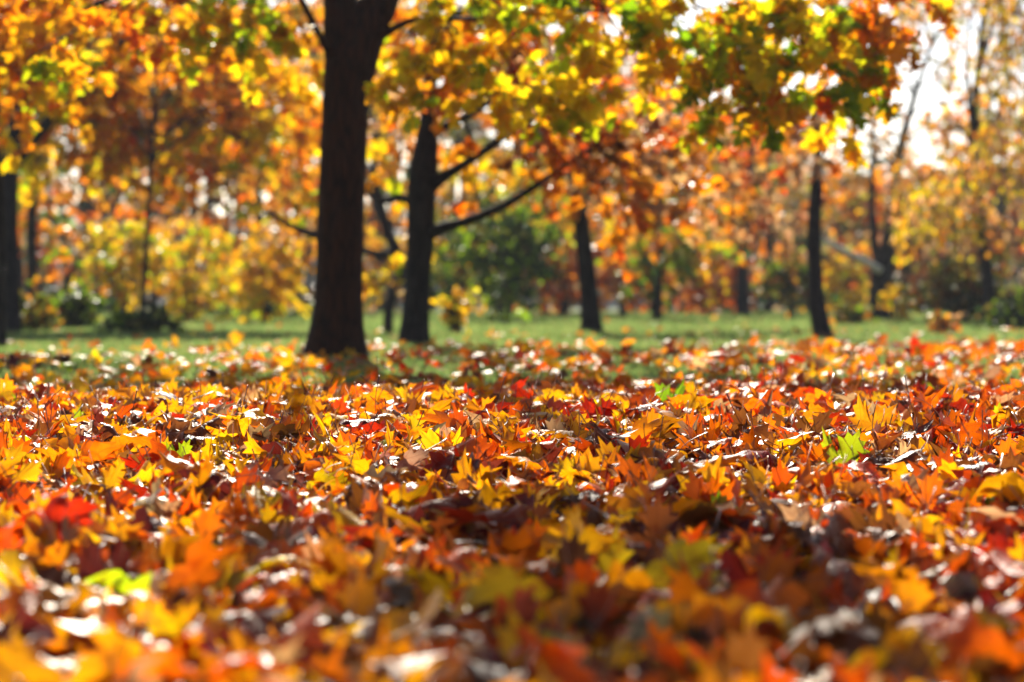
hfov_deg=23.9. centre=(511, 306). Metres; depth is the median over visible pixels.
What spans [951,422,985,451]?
fallen leaf
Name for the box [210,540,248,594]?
fallen leaf
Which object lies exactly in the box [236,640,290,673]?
fallen leaf
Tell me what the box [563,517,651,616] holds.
fallen leaf
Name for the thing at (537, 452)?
fallen leaf
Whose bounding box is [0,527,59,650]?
fallen leaf
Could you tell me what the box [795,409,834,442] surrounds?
fallen leaf
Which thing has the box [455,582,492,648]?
fallen leaf
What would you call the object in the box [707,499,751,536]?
fallen leaf
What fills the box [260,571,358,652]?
fallen leaf
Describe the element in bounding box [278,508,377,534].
fallen leaf
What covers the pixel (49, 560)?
fallen leaf
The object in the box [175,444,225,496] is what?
fallen leaf
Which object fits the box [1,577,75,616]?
fallen leaf
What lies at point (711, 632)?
fallen leaf
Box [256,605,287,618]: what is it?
fallen leaf
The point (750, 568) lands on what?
fallen leaf
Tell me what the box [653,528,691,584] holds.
fallen leaf
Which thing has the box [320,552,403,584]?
fallen leaf
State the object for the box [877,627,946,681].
fallen leaf
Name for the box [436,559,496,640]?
fallen leaf
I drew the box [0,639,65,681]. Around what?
fallen leaf
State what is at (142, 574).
fallen leaf
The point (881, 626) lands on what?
fallen leaf
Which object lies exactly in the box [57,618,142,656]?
fallen leaf
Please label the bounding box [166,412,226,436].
fallen leaf
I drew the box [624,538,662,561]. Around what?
fallen leaf
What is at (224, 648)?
fallen leaf
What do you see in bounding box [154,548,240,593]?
fallen leaf
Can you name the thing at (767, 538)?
fallen leaf
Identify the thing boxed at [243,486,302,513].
fallen leaf
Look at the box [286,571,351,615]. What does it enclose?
fallen leaf
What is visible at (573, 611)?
fallen leaf
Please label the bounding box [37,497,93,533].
fallen leaf
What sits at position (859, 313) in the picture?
bush
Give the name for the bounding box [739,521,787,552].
fallen leaf
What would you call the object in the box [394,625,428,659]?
fallen leaf
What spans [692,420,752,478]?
fallen leaf
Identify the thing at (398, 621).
fallen leaf
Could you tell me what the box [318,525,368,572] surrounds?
fallen leaf
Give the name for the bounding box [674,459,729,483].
fallen leaf
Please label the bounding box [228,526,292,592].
fallen leaf
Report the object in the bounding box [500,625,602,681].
fallen leaf
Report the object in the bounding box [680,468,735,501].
fallen leaf
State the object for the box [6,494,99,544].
fallen leaf
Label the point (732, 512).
fallen leaf
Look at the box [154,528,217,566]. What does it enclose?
fallen leaf
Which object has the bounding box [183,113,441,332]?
crooked tree
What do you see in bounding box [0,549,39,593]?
fallen leaf
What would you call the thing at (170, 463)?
fallen leaf
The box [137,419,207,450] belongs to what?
fallen leaf
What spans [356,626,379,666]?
fallen leaf
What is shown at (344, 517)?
fallen leaf
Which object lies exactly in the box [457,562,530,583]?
fallen leaf
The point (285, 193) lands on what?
park tree
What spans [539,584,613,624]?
fallen leaf
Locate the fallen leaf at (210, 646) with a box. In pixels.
[148,624,222,657]
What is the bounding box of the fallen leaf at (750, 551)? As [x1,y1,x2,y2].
[742,537,800,559]
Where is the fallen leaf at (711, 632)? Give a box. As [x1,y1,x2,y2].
[641,605,722,657]
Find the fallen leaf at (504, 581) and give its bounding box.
[450,565,550,625]
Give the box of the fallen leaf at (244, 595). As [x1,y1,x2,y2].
[237,590,276,606]
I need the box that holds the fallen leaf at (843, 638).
[812,628,881,666]
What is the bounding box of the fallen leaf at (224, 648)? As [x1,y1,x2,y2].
[221,638,266,651]
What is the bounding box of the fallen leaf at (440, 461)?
[419,431,459,479]
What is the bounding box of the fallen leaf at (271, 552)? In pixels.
[253,540,304,574]
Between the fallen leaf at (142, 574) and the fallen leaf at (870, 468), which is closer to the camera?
the fallen leaf at (142, 574)
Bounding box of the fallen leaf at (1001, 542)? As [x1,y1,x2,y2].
[961,529,1014,556]
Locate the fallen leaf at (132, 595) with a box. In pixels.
[119,592,158,617]
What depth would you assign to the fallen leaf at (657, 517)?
4.62 m
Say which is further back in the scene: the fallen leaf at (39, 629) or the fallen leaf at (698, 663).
the fallen leaf at (39, 629)
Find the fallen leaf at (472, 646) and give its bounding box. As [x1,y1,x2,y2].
[455,639,493,664]
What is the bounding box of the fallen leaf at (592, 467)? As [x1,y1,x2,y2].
[559,447,618,484]
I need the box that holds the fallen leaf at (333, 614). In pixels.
[304,596,394,643]
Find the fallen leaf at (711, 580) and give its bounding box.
[627,578,712,617]
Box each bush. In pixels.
[20,290,64,330]
[42,279,116,328]
[67,216,191,318]
[95,299,187,334]
[147,215,236,321]
[199,214,314,323]
[207,291,313,318]
[430,213,479,313]
[430,285,485,333]
[431,182,575,321]
[523,249,596,315]
[571,244,669,316]
[615,236,673,317]
[646,248,758,315]
[751,248,826,318]
[822,247,869,313]
[829,295,879,324]
[877,282,919,320]
[895,232,1018,323]
[926,310,967,333]
[973,282,1023,329]
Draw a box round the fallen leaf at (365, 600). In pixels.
[300,568,412,628]
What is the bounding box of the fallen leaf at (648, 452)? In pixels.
[630,423,664,462]
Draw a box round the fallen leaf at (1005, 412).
[990,405,1023,429]
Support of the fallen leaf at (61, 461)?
on the fallen leaves at (58, 415)
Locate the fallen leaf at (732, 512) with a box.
[704,483,768,527]
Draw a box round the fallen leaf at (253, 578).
[233,570,320,593]
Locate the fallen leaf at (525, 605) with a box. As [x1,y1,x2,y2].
[491,582,593,642]
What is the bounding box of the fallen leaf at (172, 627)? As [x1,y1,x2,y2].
[148,609,198,653]
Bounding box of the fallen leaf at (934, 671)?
[841,603,967,681]
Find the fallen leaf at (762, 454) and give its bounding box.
[735,450,773,471]
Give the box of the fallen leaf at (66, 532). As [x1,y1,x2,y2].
[60,473,94,558]
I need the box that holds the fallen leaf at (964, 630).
[927,609,1008,671]
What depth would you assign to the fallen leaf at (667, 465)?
5.75 m
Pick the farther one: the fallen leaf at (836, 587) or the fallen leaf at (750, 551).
the fallen leaf at (750, 551)
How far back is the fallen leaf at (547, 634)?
3.42 m
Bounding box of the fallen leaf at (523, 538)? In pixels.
[456,523,551,560]
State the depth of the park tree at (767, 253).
67.41 m
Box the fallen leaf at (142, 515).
[98,475,169,532]
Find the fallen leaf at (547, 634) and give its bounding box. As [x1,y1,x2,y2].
[540,567,626,666]
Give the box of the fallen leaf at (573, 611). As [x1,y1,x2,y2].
[547,486,658,642]
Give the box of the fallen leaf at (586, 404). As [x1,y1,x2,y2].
[580,394,617,420]
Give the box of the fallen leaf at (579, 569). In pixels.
[534,552,600,592]
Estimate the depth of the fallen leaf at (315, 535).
4.49 m
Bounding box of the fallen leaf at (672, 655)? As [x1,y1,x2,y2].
[653,639,795,681]
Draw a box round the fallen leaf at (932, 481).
[896,467,954,515]
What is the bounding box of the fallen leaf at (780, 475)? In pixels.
[766,459,796,497]
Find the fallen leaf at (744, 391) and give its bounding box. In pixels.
[724,384,764,398]
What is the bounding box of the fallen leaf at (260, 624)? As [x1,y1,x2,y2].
[217,562,269,642]
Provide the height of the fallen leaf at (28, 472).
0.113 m
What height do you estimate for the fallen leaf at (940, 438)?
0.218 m
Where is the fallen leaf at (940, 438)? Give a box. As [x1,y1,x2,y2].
[905,387,953,446]
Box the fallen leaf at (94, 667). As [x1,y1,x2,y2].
[65,557,130,681]
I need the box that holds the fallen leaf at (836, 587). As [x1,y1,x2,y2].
[820,569,893,611]
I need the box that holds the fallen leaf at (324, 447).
[308,414,361,462]
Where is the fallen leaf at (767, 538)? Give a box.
[718,490,833,550]
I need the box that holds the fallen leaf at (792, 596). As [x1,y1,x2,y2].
[718,575,834,635]
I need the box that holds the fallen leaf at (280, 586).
[242,576,297,621]
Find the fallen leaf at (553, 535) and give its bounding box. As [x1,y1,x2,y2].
[541,504,583,544]
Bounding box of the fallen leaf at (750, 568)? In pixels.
[722,553,754,581]
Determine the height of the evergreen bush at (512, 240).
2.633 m
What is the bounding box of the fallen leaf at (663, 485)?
[649,469,682,505]
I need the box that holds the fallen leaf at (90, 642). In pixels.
[41,605,98,660]
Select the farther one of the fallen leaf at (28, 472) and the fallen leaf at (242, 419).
the fallen leaf at (242, 419)
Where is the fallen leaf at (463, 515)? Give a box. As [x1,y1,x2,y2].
[439,508,527,533]
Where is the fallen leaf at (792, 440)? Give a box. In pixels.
[776,423,813,456]
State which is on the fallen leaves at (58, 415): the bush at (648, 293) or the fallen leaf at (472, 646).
the fallen leaf at (472, 646)
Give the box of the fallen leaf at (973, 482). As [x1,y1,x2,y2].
[939,476,984,500]
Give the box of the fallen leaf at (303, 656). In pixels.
[254,627,348,681]
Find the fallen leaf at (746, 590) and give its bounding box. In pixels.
[730,527,796,636]
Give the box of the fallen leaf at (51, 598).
[30,581,106,620]
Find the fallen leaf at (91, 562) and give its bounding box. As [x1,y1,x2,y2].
[75,530,139,582]
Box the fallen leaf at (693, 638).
[645,591,725,647]
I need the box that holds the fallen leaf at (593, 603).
[543,571,633,646]
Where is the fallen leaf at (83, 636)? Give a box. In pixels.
[64,634,92,649]
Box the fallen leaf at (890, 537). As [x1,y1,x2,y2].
[877,532,928,549]
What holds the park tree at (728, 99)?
on the ground at (452, 377)
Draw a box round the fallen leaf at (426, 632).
[391,626,433,645]
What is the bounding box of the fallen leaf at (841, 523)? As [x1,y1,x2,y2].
[821,450,856,556]
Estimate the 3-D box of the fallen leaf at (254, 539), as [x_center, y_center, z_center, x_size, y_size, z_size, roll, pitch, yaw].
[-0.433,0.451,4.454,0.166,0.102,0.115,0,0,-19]
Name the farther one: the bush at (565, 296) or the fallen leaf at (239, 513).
the bush at (565, 296)
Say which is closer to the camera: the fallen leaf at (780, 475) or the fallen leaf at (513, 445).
the fallen leaf at (780, 475)
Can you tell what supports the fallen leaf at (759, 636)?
on the fallen leaves at (58, 415)
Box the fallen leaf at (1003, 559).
[959,546,1023,585]
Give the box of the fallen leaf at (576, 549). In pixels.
[549,528,597,585]
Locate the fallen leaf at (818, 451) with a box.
[800,433,831,462]
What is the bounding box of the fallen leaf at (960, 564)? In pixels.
[907,544,980,598]
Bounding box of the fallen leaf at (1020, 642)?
[1014,621,1023,651]
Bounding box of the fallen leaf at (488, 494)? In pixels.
[478,480,523,511]
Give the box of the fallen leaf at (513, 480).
[477,445,534,488]
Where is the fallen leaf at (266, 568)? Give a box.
[260,507,313,586]
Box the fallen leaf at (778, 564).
[754,542,832,611]
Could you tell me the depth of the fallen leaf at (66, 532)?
4.24 m
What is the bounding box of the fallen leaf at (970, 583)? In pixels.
[938,571,979,606]
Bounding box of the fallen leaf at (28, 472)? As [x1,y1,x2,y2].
[11,459,43,483]
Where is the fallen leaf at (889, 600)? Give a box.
[859,587,898,610]
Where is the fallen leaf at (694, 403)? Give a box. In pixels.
[684,391,716,416]
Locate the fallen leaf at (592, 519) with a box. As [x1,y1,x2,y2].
[556,475,642,528]
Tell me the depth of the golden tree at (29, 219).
41.95 m
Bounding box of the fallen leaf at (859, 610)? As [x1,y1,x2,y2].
[821,561,889,632]
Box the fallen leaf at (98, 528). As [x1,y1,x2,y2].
[88,519,148,547]
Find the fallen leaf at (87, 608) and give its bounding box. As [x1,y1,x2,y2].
[23,568,128,621]
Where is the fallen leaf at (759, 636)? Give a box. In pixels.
[756,632,783,665]
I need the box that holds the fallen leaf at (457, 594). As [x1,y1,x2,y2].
[448,585,469,610]
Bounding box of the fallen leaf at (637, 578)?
[597,559,653,599]
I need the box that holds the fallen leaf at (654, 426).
[620,416,670,449]
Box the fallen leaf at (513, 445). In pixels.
[500,438,556,465]
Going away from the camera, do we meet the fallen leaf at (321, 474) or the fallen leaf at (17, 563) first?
the fallen leaf at (17, 563)
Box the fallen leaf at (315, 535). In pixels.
[296,475,330,545]
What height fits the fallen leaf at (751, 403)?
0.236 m
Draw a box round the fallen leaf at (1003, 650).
[960,613,1023,677]
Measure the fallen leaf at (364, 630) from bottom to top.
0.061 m
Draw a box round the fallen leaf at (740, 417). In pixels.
[726,393,767,438]
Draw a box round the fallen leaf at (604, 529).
[596,524,635,564]
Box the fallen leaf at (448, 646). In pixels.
[410,631,462,672]
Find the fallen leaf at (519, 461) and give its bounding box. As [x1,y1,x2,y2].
[493,439,560,470]
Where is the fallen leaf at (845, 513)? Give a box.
[830,491,881,534]
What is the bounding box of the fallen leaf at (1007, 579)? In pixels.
[947,531,1020,595]
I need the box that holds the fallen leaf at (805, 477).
[782,456,814,495]
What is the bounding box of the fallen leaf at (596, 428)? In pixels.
[580,422,636,443]
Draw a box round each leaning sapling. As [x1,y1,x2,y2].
[25,247,118,325]
[592,192,753,319]
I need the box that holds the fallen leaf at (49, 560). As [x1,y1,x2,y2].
[32,510,68,569]
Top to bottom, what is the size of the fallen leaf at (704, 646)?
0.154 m
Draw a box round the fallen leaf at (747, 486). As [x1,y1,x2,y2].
[740,476,803,512]
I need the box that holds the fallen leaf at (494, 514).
[473,503,534,549]
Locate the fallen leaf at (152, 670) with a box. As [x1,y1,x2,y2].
[115,573,182,681]
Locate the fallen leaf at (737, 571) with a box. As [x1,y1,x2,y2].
[720,541,793,585]
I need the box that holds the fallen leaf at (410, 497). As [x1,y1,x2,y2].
[378,479,431,506]
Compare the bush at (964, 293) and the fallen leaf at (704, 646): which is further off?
the bush at (964, 293)
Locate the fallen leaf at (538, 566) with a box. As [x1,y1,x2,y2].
[489,554,554,572]
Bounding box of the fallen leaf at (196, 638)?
[93,592,224,661]
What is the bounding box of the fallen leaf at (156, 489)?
[131,461,164,520]
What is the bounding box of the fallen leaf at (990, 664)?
[965,652,1023,681]
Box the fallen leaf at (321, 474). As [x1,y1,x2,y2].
[301,467,349,490]
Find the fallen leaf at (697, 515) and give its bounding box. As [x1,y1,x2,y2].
[678,504,734,528]
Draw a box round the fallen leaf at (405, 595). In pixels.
[383,577,424,607]
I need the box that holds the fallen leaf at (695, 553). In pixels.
[619,536,728,590]
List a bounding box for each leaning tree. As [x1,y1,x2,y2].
[529,21,811,332]
[668,101,870,315]
[720,0,862,340]
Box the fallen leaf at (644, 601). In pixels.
[628,582,674,621]
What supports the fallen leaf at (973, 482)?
on the fallen leaves at (58, 415)
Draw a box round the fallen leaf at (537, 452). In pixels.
[510,439,546,468]
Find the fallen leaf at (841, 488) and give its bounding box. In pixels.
[824,467,882,501]
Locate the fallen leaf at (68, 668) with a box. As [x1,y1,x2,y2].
[41,655,76,679]
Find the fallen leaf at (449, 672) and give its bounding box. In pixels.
[370,646,467,681]
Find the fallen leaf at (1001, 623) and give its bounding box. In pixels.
[937,590,1023,631]
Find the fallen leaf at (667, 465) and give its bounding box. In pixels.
[659,458,701,495]
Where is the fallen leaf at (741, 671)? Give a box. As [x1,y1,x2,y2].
[735,659,841,681]
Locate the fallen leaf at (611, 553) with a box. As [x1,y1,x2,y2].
[597,522,645,576]
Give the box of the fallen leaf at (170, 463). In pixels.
[157,449,214,479]
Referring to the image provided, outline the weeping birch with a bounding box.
[888,0,1023,324]
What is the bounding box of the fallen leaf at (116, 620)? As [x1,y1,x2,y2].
[81,595,150,654]
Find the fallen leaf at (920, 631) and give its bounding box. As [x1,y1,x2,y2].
[877,629,934,645]
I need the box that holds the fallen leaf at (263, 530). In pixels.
[245,516,296,542]
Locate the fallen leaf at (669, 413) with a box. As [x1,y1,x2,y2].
[647,402,687,437]
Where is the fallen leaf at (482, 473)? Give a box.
[451,448,501,484]
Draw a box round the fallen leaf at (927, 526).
[911,513,957,538]
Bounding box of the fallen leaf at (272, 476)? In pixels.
[246,459,291,487]
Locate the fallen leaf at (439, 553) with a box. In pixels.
[430,532,460,586]
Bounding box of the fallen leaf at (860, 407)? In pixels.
[848,393,897,432]
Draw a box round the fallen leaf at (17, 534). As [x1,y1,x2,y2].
[0,471,45,553]
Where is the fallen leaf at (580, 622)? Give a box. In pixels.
[569,616,597,633]
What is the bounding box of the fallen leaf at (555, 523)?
[530,504,576,529]
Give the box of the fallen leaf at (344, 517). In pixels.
[306,482,365,537]
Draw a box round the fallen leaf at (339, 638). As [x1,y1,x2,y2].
[308,623,364,668]
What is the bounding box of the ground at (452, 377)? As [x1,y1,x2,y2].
[0,307,1016,590]
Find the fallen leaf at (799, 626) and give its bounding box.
[794,621,845,635]
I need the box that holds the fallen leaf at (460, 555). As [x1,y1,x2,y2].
[422,494,485,575]
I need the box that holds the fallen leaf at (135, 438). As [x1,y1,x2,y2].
[111,428,154,454]
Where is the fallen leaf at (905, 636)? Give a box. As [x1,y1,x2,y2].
[845,624,949,677]
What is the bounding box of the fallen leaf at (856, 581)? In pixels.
[799,496,865,599]
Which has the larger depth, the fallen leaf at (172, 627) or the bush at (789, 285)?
the bush at (789, 285)
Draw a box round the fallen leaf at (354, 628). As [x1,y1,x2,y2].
[328,621,395,640]
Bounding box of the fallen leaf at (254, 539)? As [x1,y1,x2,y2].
[228,524,312,547]
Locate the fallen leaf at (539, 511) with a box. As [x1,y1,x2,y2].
[530,498,551,522]
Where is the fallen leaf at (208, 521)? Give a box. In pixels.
[166,501,226,540]
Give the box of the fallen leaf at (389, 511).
[374,485,419,527]
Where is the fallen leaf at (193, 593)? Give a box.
[168,582,226,618]
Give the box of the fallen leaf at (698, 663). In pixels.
[650,632,704,681]
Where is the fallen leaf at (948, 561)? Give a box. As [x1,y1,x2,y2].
[927,543,972,604]
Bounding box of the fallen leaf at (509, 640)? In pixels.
[495,603,554,670]
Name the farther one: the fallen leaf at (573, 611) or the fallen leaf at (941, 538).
the fallen leaf at (941, 538)
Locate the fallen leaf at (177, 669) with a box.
[157,619,268,681]
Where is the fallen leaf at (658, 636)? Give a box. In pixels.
[639,617,687,653]
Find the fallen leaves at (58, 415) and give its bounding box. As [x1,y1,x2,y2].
[0,315,1023,681]
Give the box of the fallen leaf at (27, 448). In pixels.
[0,427,32,458]
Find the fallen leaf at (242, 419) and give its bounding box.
[210,408,266,435]
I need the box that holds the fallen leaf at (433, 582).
[396,564,481,607]
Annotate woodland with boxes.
[3,0,1023,312]
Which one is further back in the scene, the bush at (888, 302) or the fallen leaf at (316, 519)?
the bush at (888, 302)
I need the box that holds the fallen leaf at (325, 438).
[311,411,328,453]
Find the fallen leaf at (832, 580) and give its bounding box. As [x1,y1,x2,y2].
[827,536,837,586]
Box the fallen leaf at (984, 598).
[927,573,1023,646]
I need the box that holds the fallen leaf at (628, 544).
[596,528,645,565]
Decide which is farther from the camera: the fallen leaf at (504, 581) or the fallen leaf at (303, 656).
the fallen leaf at (504, 581)
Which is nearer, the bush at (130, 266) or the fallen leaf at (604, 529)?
the fallen leaf at (604, 529)
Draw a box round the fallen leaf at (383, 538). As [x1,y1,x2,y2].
[371,519,398,562]
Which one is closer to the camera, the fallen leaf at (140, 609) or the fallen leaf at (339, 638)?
the fallen leaf at (339, 638)
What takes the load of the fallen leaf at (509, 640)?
on the ground at (452, 377)
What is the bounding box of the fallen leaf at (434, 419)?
[417,409,460,430]
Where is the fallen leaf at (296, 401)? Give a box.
[285,368,311,415]
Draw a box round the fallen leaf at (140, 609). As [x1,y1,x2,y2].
[123,588,173,631]
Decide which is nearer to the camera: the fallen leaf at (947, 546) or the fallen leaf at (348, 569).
the fallen leaf at (348, 569)
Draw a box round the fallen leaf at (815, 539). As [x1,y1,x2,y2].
[770,505,842,560]
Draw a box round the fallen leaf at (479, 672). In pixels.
[410,660,525,681]
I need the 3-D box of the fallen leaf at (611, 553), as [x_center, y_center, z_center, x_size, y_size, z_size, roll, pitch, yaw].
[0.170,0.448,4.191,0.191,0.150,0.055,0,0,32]
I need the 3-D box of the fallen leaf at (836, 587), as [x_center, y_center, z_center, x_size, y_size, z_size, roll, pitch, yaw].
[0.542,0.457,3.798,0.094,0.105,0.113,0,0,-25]
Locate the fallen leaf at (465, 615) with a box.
[440,606,496,631]
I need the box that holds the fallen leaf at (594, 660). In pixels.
[582,646,609,670]
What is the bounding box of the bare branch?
[821,235,882,273]
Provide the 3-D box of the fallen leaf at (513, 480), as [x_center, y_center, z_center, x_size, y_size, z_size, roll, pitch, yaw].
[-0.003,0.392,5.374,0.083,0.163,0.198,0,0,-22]
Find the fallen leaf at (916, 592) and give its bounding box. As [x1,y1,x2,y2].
[865,566,936,631]
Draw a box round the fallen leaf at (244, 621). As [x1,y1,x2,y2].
[208,592,286,644]
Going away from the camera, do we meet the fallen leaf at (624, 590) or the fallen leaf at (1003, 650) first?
the fallen leaf at (1003, 650)
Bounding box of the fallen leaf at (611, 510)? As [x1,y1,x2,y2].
[582,505,629,526]
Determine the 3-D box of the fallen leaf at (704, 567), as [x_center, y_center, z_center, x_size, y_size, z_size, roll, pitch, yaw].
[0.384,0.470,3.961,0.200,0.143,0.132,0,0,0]
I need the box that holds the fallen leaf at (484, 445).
[467,427,498,461]
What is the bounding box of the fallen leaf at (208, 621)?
[158,589,234,638]
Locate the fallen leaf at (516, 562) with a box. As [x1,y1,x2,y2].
[474,548,528,577]
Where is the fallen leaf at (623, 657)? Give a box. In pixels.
[548,621,646,673]
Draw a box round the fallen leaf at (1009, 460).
[994,444,1023,470]
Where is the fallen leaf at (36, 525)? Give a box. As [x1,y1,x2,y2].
[12,513,57,553]
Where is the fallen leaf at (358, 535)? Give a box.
[354,523,384,550]
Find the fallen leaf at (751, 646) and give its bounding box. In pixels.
[683,611,778,676]
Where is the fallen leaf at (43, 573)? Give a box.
[26,553,79,585]
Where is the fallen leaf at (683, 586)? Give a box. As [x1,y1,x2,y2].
[662,565,704,606]
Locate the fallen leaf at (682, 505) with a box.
[619,491,703,529]
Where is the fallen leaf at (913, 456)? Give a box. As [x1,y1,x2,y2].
[840,433,921,477]
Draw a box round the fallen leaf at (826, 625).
[766,513,869,652]
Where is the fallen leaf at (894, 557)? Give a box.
[885,539,942,587]
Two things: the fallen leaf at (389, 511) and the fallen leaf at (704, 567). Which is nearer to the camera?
the fallen leaf at (704, 567)
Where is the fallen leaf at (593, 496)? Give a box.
[559,485,615,508]
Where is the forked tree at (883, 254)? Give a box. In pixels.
[759,0,1009,319]
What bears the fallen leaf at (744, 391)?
on the fallen leaves at (58, 415)
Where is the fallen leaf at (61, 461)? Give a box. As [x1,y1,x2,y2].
[39,447,71,479]
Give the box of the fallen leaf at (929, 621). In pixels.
[897,616,949,629]
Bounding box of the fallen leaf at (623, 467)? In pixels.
[614,452,644,490]
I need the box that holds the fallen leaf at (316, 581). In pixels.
[292,562,339,592]
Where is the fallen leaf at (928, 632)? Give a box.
[916,616,938,642]
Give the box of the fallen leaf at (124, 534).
[74,513,143,562]
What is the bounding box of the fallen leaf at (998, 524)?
[979,517,1020,543]
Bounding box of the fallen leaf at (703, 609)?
[671,590,745,633]
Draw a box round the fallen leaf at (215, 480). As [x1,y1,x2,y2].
[171,417,230,502]
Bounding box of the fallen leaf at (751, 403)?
[744,363,788,415]
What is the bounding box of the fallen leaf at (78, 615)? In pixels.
[41,604,83,659]
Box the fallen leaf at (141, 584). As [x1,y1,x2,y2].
[82,570,151,604]
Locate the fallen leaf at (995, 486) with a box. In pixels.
[972,448,1023,501]
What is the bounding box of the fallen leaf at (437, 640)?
[406,564,476,657]
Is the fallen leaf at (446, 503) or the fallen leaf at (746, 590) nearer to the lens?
the fallen leaf at (746, 590)
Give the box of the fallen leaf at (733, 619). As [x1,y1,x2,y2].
[693,548,756,646]
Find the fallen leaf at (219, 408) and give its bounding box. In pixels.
[185,402,236,422]
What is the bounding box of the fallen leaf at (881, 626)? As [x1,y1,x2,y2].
[839,599,889,644]
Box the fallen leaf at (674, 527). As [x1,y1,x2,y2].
[639,497,719,536]
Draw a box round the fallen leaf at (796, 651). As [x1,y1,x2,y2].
[782,616,823,675]
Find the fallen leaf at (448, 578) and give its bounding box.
[442,563,481,586]
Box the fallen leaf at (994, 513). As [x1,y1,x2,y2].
[962,507,1022,524]
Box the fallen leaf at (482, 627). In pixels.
[446,616,499,664]
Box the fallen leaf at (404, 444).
[387,438,447,465]
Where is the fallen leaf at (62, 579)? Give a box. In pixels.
[35,511,93,589]
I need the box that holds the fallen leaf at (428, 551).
[403,532,450,575]
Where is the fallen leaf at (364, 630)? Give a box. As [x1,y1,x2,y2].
[317,611,383,639]
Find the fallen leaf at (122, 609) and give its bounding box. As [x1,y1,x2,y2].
[96,598,136,621]
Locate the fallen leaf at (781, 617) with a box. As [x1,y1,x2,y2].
[742,605,796,647]
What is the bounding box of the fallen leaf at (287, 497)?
[270,488,312,523]
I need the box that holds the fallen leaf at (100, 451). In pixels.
[40,434,125,466]
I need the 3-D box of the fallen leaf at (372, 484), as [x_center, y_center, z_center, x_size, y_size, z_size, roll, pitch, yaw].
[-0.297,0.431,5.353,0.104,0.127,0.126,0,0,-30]
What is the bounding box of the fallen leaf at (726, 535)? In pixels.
[717,525,753,544]
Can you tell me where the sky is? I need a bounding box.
[21,0,1023,307]
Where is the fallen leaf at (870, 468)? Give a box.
[834,450,882,477]
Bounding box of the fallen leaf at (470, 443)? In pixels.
[387,420,483,455]
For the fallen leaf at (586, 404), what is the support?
on the fallen leaves at (58, 415)
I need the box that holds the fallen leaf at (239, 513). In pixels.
[219,491,278,535]
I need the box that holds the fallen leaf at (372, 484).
[351,474,388,499]
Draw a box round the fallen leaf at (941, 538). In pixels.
[932,519,985,556]
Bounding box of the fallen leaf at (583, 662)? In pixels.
[574,650,610,676]
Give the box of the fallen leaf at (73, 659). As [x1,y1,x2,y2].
[66,655,80,663]
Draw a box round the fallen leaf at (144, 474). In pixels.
[130,404,199,491]
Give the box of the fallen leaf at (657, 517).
[613,491,704,545]
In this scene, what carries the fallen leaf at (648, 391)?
on the fallen leaves at (58, 415)
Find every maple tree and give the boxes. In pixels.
[0,0,960,358]
[321,0,728,344]
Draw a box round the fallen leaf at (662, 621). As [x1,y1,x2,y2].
[626,602,697,643]
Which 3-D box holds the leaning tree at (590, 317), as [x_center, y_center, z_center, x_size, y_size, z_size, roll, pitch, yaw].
[1.841,-1.621,31.618,3.121,4.148,6.800,0,0,20]
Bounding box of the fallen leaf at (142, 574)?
[86,573,154,580]
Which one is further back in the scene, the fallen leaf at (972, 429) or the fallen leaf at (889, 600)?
the fallen leaf at (972, 429)
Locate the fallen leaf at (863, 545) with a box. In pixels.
[846,521,928,568]
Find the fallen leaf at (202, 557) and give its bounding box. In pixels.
[163,534,252,592]
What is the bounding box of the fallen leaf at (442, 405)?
[414,390,454,427]
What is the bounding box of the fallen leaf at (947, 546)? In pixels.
[927,542,986,566]
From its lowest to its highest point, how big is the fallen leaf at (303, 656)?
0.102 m
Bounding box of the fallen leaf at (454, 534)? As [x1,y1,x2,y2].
[403,522,463,545]
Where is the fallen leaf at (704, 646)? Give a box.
[698,599,724,651]
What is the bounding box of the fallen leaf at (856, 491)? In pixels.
[837,479,881,504]
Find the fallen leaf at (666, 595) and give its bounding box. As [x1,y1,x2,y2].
[587,557,713,604]
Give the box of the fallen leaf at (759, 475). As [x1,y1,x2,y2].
[740,460,773,494]
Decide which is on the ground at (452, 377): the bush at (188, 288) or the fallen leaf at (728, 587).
the bush at (188, 288)
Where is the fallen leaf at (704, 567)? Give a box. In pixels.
[698,563,728,583]
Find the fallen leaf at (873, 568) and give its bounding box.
[847,548,913,589]
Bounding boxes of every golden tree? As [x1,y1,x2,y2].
[0,0,216,347]
[0,0,287,332]
[3,118,123,303]
[18,0,324,328]
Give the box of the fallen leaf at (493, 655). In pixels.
[473,573,569,662]
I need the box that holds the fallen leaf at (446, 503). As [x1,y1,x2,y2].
[406,486,486,521]
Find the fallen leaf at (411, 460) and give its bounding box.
[395,447,433,471]
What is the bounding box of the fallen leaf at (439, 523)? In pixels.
[410,508,476,545]
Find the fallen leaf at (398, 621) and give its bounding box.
[377,585,483,659]
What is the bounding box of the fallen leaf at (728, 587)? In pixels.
[704,572,805,623]
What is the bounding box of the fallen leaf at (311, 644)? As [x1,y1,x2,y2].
[295,617,432,664]
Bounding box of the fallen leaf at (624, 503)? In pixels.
[603,454,672,520]
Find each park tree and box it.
[0,0,229,311]
[2,96,93,294]
[91,0,312,311]
[156,0,412,283]
[244,0,495,311]
[374,9,590,314]
[473,10,667,313]
[562,28,754,312]
[692,129,849,312]
[774,172,886,311]
[829,153,996,311]
[913,94,1023,285]
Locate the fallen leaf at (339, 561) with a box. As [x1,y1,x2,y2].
[317,536,363,573]
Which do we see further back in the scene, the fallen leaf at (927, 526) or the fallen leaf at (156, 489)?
the fallen leaf at (156, 489)
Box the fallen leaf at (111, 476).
[79,460,124,500]
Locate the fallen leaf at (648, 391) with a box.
[629,381,674,405]
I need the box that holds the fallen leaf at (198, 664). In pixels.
[142,650,233,681]
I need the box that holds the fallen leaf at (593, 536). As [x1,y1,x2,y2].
[516,512,621,576]

